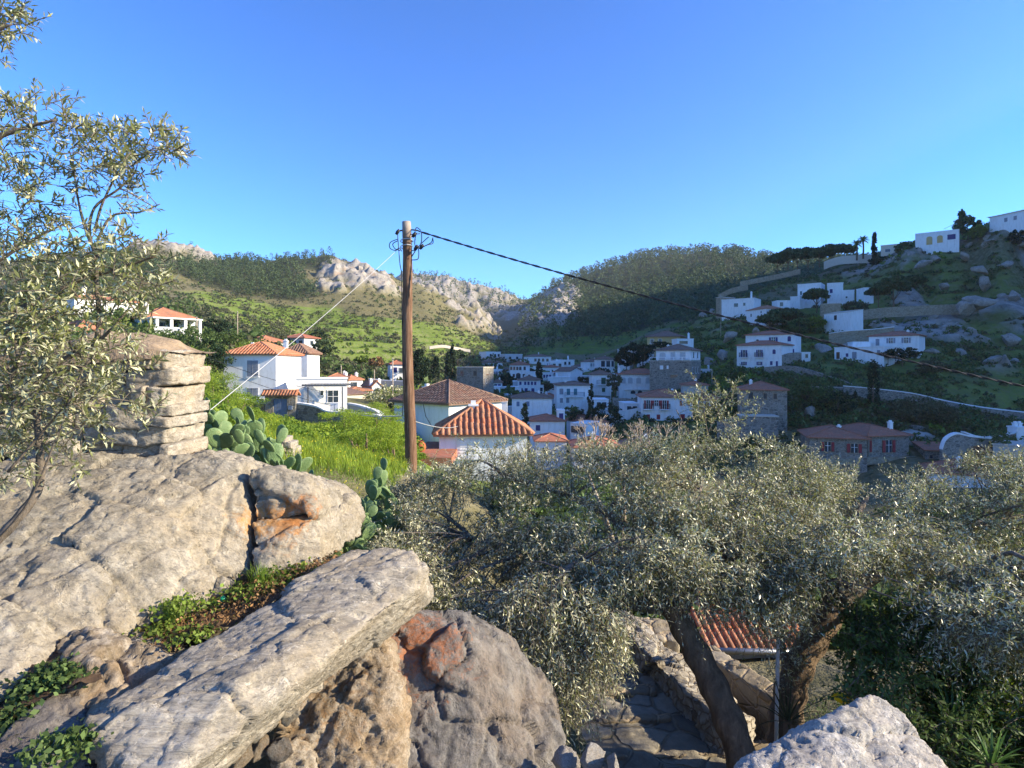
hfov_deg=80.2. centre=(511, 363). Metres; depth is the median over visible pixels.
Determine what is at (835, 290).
house
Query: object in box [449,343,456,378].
cypress
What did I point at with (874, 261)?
hilltop tree
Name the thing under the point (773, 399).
house
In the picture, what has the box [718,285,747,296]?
field wall
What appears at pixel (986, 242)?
boulder
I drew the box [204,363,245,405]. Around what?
spurge bush
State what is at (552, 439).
house
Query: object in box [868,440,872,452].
window
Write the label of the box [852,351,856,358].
window
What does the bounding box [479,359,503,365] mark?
house
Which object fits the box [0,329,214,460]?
dry stone wall
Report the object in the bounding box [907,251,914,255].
boulder
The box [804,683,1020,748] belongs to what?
undergrowth
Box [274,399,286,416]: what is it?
door
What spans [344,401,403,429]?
spurge bush
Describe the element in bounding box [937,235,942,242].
door
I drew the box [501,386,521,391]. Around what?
house
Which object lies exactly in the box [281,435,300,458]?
stone heap
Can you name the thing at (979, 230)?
hilltop tree
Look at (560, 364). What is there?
house
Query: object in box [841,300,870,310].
leafy tree
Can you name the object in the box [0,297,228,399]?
bank bushes
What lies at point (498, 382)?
house
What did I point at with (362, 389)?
house
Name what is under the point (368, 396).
leafy tree
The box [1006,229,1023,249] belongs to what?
hilltop tree
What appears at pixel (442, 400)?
house
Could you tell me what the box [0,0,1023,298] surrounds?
sky
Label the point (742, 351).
window
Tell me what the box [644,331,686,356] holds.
house
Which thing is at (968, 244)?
boulder
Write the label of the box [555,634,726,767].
path
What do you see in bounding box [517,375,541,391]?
house
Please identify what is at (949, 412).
leafy tree
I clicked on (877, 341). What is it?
window
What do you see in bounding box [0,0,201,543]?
olive tree
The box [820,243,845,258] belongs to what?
pine tree
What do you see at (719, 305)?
tower
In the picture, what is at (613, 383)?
dark tree
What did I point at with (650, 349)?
dark tree
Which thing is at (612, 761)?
stone
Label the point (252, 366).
window
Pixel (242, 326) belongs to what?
hillside scrub
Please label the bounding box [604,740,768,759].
stone step
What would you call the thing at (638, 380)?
window
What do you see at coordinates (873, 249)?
cypress
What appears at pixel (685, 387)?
house
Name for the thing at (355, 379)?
house
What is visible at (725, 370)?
leafy tree
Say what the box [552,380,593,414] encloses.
house
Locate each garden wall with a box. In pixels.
[237,398,264,412]
[296,402,380,424]
[609,408,639,426]
[710,645,773,740]
[939,432,992,459]
[961,431,1017,440]
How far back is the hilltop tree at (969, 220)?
191.93 m
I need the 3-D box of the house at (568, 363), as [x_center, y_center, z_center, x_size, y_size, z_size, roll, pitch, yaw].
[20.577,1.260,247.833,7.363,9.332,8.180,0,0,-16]
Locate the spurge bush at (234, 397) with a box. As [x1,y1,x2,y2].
[204,387,258,418]
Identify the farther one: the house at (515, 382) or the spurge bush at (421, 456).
the house at (515, 382)
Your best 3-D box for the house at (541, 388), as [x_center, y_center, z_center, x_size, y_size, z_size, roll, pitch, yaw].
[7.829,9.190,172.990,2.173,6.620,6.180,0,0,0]
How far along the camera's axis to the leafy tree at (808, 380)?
97.16 m
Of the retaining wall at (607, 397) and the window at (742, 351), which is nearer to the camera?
the window at (742, 351)
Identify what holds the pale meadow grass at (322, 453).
on the terrain at (478, 317)
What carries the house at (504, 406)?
on the terrain at (478, 317)
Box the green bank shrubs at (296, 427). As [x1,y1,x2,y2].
[204,390,425,453]
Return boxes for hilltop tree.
[867,256,888,264]
[893,241,912,253]
[952,215,983,239]
[957,209,966,234]
[967,224,987,241]
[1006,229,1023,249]
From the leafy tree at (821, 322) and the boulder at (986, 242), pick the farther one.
the boulder at (986, 242)
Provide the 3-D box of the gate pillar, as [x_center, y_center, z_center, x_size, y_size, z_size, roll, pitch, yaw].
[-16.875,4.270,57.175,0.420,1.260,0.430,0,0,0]
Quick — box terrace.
[737,414,778,440]
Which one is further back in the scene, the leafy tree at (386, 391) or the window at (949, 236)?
the window at (949, 236)
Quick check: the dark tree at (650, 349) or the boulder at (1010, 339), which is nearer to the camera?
the boulder at (1010, 339)
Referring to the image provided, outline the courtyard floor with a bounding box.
[420,442,456,465]
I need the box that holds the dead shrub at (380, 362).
[368,356,383,365]
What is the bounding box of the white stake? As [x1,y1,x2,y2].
[774,627,781,740]
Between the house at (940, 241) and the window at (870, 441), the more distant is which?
the house at (940, 241)
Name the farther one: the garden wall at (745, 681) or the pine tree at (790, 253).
the pine tree at (790, 253)
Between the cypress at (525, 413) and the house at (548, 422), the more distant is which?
the house at (548, 422)
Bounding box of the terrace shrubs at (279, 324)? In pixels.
[177,291,528,364]
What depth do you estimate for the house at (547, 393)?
138.89 m
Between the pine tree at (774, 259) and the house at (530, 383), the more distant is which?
the pine tree at (774, 259)
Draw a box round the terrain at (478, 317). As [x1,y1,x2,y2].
[0,223,1023,767]
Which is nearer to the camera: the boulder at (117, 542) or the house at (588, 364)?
the boulder at (117, 542)
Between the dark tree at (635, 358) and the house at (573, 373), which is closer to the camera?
the dark tree at (635, 358)
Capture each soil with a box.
[0,650,102,715]
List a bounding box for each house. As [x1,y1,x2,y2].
[47,286,138,317]
[69,319,103,333]
[131,303,202,338]
[219,341,304,397]
[258,335,288,344]
[283,339,322,376]
[284,333,320,348]
[327,371,350,387]
[345,372,364,386]
[347,388,368,398]
[348,386,372,392]
[360,378,382,393]
[386,360,402,379]
[388,379,507,442]
[431,399,534,480]
[456,367,493,393]
[479,352,500,358]
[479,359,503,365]
[494,366,502,374]
[494,377,503,385]
[500,354,521,361]
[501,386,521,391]
[502,401,507,411]
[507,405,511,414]
[509,360,530,378]
[510,390,553,423]
[512,380,517,385]
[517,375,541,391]
[523,352,551,364]
[526,371,539,376]
[528,412,566,451]
[532,432,568,469]
[540,385,543,392]
[542,363,559,370]
[542,370,554,379]
[543,391,553,405]
[547,373,570,393]
[549,362,562,366]
[551,356,573,366]
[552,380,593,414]
[555,367,583,381]
[556,409,564,419]
[565,414,608,443]
[569,431,619,467]
[570,420,599,439]
[580,359,593,370]
[587,369,611,401]
[590,397,608,419]
[592,356,614,372]
[617,349,635,371]
[617,368,649,398]
[617,433,658,466]
[618,401,637,410]
[635,388,692,421]
[637,346,653,366]
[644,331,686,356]
[649,357,700,390]
[654,344,702,359]
[671,333,693,347]
[679,378,710,396]
[689,547,798,658]
[698,393,722,412]
[701,365,713,372]
[722,291,760,320]
[735,340,794,368]
[736,379,789,431]
[744,329,801,352]
[746,305,783,325]
[772,300,790,307]
[797,283,824,307]
[797,424,871,477]
[819,420,914,465]
[827,282,843,304]
[834,346,901,366]
[843,290,853,303]
[856,287,873,303]
[867,329,926,357]
[881,244,901,260]
[911,441,939,458]
[915,229,959,254]
[919,456,1001,487]
[987,210,1023,246]
[992,440,1023,463]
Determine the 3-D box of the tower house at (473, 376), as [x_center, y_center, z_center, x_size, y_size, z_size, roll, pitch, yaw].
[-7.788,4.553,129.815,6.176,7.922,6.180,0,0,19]
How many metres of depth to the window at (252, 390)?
63.95 m
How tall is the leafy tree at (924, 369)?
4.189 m
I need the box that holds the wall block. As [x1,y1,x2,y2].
[639,617,679,652]
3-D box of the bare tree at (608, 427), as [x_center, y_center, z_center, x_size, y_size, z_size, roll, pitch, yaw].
[1.803,1.853,8.560,1.773,2.318,0.847,0,0,-14]
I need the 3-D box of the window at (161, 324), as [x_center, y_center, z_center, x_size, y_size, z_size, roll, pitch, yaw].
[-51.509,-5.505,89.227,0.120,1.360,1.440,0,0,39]
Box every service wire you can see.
[120,323,335,393]
[125,330,341,407]
[342,408,402,416]
[416,421,457,427]
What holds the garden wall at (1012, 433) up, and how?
on the terrain at (478, 317)
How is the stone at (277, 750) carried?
on the terrain at (478, 317)
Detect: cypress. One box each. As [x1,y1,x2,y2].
[431,356,439,379]
[444,351,451,378]
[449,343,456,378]
[520,402,528,423]
[535,360,542,383]
[853,390,857,402]
[866,359,880,407]
[870,232,877,258]
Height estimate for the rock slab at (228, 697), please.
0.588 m
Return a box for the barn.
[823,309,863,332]
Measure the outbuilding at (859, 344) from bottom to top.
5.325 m
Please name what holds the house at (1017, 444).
on the terrain at (478, 317)
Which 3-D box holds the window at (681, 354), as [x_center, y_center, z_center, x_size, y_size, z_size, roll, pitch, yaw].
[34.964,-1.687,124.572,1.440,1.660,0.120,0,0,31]
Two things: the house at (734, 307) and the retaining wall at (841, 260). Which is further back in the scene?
the retaining wall at (841, 260)
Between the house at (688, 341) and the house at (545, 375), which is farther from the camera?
the house at (545, 375)
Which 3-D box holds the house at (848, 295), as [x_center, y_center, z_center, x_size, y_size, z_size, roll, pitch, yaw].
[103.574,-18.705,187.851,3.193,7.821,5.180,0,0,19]
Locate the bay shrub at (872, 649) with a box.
[808,571,1023,767]
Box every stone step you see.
[571,683,656,698]
[578,713,671,724]
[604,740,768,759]
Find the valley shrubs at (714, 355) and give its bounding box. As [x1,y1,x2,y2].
[400,287,766,462]
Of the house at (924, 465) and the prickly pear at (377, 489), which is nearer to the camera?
the prickly pear at (377, 489)
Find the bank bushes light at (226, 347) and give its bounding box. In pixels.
[86,308,419,398]
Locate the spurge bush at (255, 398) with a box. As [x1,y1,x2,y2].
[219,392,270,417]
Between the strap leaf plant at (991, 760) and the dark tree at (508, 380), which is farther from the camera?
the dark tree at (508, 380)
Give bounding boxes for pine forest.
[515,242,880,348]
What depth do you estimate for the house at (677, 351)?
126.02 m
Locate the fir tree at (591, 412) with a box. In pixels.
[582,383,595,420]
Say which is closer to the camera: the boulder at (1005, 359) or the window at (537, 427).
the window at (537, 427)
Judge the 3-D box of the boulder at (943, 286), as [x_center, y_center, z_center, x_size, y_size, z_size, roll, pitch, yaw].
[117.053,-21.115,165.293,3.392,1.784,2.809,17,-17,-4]
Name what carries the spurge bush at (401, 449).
on the terrain at (478, 317)
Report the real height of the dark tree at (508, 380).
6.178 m
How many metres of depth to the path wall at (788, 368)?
115.60 m
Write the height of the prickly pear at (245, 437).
1.176 m
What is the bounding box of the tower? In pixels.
[716,297,734,319]
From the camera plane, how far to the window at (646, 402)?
103.81 m
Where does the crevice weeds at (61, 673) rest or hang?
on the rock at (59, 710)
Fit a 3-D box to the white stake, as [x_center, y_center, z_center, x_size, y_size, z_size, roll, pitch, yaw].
[2.319,2.834,5.301,0.064,1.060,0.059,0,0,23]
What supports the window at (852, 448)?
in the house at (840, 440)
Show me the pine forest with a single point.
(700, 296)
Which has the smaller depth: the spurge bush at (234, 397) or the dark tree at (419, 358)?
the spurge bush at (234, 397)
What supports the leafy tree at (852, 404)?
on the terrain at (478, 317)
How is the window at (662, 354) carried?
in the house at (677, 351)
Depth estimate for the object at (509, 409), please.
115.34 m
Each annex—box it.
[295,377,347,409]
[486,374,488,391]
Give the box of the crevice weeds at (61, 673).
[0,651,113,767]
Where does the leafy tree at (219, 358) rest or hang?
on the terrain at (478, 317)
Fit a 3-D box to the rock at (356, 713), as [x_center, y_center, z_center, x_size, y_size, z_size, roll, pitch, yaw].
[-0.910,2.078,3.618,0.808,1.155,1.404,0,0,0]
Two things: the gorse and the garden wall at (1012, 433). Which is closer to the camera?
the garden wall at (1012, 433)
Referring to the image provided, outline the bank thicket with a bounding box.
[483,463,1023,651]
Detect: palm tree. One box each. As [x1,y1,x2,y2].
[851,239,861,259]
[857,236,868,258]
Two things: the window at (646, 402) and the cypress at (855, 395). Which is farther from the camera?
the window at (646, 402)
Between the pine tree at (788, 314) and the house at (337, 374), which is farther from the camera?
the pine tree at (788, 314)
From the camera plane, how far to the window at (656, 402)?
103.63 m
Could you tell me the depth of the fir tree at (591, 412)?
99.93 m
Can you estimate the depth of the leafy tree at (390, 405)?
61.34 m
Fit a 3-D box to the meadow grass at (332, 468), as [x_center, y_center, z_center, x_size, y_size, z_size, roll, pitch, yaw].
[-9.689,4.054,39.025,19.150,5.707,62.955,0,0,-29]
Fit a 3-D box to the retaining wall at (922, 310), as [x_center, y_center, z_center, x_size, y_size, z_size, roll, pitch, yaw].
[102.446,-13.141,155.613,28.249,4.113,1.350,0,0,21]
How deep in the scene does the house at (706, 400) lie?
104.57 m
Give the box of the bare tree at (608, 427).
[574,415,690,545]
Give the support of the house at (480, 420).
on the terrain at (478, 317)
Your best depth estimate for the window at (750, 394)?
91.50 m
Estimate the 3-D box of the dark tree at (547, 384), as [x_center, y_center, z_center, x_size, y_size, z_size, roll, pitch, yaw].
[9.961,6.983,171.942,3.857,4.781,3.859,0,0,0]
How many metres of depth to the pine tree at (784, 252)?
248.71 m
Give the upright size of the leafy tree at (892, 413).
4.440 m
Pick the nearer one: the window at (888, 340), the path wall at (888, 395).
the path wall at (888, 395)
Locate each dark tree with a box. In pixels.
[413,348,428,383]
[420,358,437,382]
[495,373,516,385]
[541,380,553,390]
[568,409,584,420]
[577,377,588,382]
[592,367,610,372]
[594,402,623,425]
[606,373,622,397]
[613,351,632,369]
[617,341,651,368]
[633,343,656,360]
[651,341,671,347]
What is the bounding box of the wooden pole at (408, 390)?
[389,221,433,472]
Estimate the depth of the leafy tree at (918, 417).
87.12 m
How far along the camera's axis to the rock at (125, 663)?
2.82 m
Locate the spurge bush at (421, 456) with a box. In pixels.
[381,448,429,468]
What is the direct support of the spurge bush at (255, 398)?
on the terrain at (478, 317)
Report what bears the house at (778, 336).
on the terrain at (478, 317)
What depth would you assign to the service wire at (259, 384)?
43.83 m
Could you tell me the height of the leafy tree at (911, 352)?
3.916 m
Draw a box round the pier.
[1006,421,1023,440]
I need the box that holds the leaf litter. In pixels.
[140,547,342,652]
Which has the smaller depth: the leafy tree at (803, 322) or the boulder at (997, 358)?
the boulder at (997, 358)
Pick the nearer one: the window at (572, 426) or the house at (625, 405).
the window at (572, 426)
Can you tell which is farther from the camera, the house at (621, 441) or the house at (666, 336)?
the house at (666, 336)
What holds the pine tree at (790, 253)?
on the terrain at (478, 317)
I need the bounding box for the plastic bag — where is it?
[832,691,851,703]
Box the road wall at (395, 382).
[369,378,402,387]
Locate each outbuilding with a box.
[790,296,804,308]
[847,342,869,346]
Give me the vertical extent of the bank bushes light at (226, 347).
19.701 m
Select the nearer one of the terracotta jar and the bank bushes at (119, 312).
the terracotta jar
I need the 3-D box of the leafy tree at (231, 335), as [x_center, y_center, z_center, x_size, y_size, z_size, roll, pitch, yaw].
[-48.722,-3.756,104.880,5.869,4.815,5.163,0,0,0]
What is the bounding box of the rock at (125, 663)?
[53,626,206,716]
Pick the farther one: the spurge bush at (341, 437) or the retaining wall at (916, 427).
the retaining wall at (916, 427)
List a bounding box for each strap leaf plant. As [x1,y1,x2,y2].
[751,676,819,735]
[914,677,1005,767]
[953,725,1023,767]
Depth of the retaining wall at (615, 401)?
118.00 m
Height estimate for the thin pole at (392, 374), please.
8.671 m
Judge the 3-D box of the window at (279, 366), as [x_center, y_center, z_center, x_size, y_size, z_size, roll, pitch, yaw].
[-24.802,0.918,64.912,0.120,1.660,0.940,0,0,0]
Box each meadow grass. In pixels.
[205,394,409,485]
[264,418,404,498]
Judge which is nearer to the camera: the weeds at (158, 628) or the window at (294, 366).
the weeds at (158, 628)
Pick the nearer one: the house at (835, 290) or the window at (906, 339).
the window at (906, 339)
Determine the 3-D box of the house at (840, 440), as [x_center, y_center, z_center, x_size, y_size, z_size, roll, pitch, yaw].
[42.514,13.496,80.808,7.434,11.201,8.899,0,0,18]
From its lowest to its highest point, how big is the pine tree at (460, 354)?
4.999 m
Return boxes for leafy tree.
[172,326,224,355]
[192,337,236,373]
[202,317,230,331]
[211,329,246,348]
[264,331,285,338]
[308,329,327,339]
[311,338,337,355]
[334,364,352,372]
[352,355,368,368]
[363,390,388,401]
[368,382,402,404]
[386,402,393,414]
[562,405,578,416]
[715,367,741,379]
[786,317,813,332]
[788,375,832,400]
[807,315,826,333]
[816,391,857,413]
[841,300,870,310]
[880,349,897,357]
[884,401,918,420]
[886,347,922,366]
[892,394,948,425]
[914,359,951,372]
[916,401,961,429]
[975,429,1012,445]
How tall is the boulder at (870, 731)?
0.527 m
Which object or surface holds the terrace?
on the terrain at (478, 317)
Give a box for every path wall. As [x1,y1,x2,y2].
[764,366,860,386]
[843,385,1023,419]
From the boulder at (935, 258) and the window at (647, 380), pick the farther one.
the boulder at (935, 258)
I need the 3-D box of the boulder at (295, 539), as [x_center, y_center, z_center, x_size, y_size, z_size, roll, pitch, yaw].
[-1.439,1.192,4.327,0.511,0.403,1.360,0,0,0]
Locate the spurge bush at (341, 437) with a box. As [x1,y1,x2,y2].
[324,428,380,450]
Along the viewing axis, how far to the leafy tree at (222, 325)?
128.56 m
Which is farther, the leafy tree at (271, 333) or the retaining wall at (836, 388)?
the leafy tree at (271, 333)
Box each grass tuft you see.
[161,595,186,623]
[239,557,279,582]
[253,565,273,585]
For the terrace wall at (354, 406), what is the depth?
61.04 m
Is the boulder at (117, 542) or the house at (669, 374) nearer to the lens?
the boulder at (117, 542)
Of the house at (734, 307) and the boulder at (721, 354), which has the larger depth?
the house at (734, 307)
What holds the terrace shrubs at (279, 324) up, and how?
on the terrain at (478, 317)
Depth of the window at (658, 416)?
103.60 m
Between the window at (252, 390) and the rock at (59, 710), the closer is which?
the rock at (59, 710)
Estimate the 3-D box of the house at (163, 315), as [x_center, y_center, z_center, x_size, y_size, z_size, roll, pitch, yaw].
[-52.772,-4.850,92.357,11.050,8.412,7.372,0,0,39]
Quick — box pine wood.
[97,245,335,297]
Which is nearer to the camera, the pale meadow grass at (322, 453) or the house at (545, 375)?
the pale meadow grass at (322, 453)
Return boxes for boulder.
[0,449,278,641]
[249,465,351,520]
[252,493,365,576]
[391,609,565,767]
[704,357,715,364]
[717,349,727,360]
[723,331,737,342]
[734,694,947,767]
[752,327,759,332]
[803,406,815,415]
[814,343,831,352]
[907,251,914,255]
[914,260,932,268]
[924,348,940,353]
[931,255,940,260]
[939,282,948,290]
[954,348,966,355]
[956,301,975,316]
[960,252,969,261]
[961,295,998,309]
[965,242,972,247]
[967,327,977,333]
[970,265,988,274]
[979,276,990,291]
[981,239,996,247]
[983,355,1002,363]
[996,261,1013,268]
[997,293,1007,297]
[999,354,1010,364]
[1001,333,1021,346]
[1008,290,1020,301]
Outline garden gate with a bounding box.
[261,389,300,420]
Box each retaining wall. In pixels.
[594,395,609,401]
[612,397,637,408]
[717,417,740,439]
[782,353,801,365]
[812,386,842,391]
[824,254,871,268]
[829,327,893,346]
[863,304,978,319]
[910,425,929,432]
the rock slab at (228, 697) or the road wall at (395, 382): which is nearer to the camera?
the rock slab at (228, 697)
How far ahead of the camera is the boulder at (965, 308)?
147.26 m
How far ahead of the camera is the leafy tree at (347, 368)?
128.94 m
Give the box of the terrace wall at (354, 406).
[347,403,383,413]
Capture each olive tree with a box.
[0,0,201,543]
[344,370,823,767]
[707,432,1023,742]
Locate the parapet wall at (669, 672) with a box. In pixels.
[613,609,755,758]
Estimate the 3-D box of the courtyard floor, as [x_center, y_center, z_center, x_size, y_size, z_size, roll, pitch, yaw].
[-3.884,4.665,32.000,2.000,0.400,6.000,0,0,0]
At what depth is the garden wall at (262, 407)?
57.48 m
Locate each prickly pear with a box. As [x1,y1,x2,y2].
[204,398,312,471]
[326,458,403,555]
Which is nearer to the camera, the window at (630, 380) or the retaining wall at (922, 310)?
the window at (630, 380)
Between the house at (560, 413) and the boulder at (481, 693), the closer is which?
the boulder at (481, 693)
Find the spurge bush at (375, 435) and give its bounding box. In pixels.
[333,421,400,455]
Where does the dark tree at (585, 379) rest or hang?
on the terrain at (478, 317)
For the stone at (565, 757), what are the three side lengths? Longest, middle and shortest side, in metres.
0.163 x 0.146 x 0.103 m
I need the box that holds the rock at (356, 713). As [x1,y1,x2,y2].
[270,637,411,767]
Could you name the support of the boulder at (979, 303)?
on the terrain at (478, 317)
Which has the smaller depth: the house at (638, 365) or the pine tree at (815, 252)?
the house at (638, 365)
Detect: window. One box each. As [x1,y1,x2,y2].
[159,322,165,326]
[246,360,258,376]
[246,387,258,396]
[278,365,281,379]
[285,365,288,379]
[293,365,295,378]
[326,390,339,402]
[457,439,479,459]
[535,425,540,430]
[559,388,563,394]
[570,425,574,432]
[601,377,605,383]
[628,377,632,383]
[636,377,640,383]
[644,400,651,408]
[645,377,649,383]
[652,400,660,405]
[656,414,660,419]
[659,352,665,358]
[660,400,668,408]
[670,352,675,359]
[679,352,685,359]
[741,350,746,356]
[748,392,752,398]
[756,349,762,356]
[769,337,777,341]
[821,441,833,451]
[847,443,861,453]
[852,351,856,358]
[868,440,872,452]
[875,338,879,345]
[882,439,895,452]
[886,338,894,343]
[902,337,910,343]
[947,234,955,239]
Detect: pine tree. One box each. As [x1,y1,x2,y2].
[454,349,468,364]
[755,313,785,330]
[765,253,789,271]
[765,307,806,324]
[775,247,796,269]
[786,247,806,268]
[793,246,817,267]
[801,288,830,312]
[806,247,834,266]
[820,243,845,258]
[834,243,858,255]
[863,286,891,307]
[874,274,914,306]
[905,273,928,288]
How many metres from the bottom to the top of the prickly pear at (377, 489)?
1.198 m
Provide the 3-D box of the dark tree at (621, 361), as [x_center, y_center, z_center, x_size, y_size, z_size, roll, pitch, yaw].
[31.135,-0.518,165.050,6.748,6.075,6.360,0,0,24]
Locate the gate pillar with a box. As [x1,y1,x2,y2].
[330,403,334,410]
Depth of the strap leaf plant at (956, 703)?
4.30 m
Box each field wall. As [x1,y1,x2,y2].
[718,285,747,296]
[740,269,800,285]
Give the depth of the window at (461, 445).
32.07 m
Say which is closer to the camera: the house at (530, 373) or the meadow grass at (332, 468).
the meadow grass at (332, 468)
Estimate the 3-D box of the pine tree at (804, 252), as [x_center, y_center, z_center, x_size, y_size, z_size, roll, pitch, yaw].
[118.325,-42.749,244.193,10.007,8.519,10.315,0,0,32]
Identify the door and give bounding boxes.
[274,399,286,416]
[926,236,932,244]
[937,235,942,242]
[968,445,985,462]
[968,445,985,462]
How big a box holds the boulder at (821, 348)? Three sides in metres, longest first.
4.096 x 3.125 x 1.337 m
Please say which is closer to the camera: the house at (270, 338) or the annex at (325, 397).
the annex at (325, 397)
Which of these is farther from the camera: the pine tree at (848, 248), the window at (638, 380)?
the pine tree at (848, 248)
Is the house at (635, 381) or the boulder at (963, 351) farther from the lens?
the house at (635, 381)
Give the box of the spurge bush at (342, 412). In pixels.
[311,408,377,432]
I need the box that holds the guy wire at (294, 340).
[210,250,396,409]
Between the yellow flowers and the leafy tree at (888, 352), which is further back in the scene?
the leafy tree at (888, 352)
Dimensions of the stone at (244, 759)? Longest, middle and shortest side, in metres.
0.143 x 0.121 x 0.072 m
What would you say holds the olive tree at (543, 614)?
on the terrain at (478, 317)
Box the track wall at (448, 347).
[429,345,469,351]
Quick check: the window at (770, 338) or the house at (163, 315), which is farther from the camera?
the window at (770, 338)
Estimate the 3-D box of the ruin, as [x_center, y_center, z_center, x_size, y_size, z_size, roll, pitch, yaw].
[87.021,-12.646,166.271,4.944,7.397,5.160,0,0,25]
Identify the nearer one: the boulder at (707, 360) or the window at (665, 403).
the window at (665, 403)
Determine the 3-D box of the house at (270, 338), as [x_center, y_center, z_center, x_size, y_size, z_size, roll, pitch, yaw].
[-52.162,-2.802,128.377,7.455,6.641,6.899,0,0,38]
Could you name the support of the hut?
on the terrain at (478, 317)
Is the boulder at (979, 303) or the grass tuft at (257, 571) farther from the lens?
the boulder at (979, 303)
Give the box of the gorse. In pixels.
[191,292,526,393]
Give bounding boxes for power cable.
[420,231,1023,386]
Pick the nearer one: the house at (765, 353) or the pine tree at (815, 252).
the house at (765, 353)
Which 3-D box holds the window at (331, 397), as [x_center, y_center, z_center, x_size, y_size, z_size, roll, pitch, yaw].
[-18.999,3.448,64.539,1.390,1.410,0.120,0,0,-17]
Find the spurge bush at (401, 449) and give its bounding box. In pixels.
[370,426,418,459]
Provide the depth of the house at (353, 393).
81.36 m
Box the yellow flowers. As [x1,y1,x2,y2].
[267,411,407,492]
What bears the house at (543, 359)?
on the terrain at (478, 317)
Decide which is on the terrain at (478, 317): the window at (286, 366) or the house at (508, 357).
the house at (508, 357)
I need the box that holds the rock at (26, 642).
[0,600,58,719]
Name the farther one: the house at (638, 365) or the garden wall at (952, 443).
the house at (638, 365)
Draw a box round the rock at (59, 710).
[0,694,96,767]
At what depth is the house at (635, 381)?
131.71 m
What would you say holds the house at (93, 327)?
on the terrain at (478, 317)
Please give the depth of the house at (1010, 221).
181.67 m
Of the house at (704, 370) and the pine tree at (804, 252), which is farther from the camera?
the pine tree at (804, 252)
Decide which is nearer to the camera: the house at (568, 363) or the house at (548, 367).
the house at (548, 367)
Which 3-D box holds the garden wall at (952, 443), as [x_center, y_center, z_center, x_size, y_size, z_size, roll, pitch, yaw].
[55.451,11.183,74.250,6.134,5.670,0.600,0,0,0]
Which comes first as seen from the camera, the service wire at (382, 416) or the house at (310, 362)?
the service wire at (382, 416)
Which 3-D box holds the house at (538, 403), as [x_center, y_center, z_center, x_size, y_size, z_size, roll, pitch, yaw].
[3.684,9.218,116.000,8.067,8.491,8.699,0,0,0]
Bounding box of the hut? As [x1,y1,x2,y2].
[794,352,810,361]
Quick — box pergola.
[302,383,353,409]
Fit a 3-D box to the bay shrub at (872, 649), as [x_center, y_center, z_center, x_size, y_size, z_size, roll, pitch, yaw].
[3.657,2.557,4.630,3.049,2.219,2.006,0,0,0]
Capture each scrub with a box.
[0,247,530,405]
[400,269,555,313]
[574,222,1023,470]
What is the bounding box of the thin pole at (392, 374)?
[392,358,393,392]
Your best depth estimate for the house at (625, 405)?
110.00 m
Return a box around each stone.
[229,744,253,767]
[251,734,268,762]
[264,737,293,764]
[281,708,300,726]
[551,745,580,767]
[580,742,605,767]
[607,753,618,767]
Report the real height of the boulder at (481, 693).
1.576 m
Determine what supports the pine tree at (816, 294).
on the terrain at (478, 317)
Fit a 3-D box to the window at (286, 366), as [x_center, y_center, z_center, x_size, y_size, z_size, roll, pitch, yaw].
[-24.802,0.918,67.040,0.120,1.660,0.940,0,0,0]
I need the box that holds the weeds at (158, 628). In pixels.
[122,557,322,651]
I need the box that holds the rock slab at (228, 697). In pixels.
[82,547,433,767]
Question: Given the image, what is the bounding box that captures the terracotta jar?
[417,440,425,451]
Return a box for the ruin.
[820,303,840,319]
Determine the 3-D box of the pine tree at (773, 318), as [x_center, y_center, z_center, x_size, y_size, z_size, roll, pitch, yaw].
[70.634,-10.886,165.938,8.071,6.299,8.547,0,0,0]
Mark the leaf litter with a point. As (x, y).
(226, 617)
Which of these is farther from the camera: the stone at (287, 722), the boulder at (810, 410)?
the boulder at (810, 410)
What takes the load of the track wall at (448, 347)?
on the terrain at (478, 317)
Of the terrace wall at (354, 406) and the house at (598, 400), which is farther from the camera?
the house at (598, 400)
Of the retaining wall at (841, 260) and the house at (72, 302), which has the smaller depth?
the house at (72, 302)
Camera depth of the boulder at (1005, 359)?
116.33 m
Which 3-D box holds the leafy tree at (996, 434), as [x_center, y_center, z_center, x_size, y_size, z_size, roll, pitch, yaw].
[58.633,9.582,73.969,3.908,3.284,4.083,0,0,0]

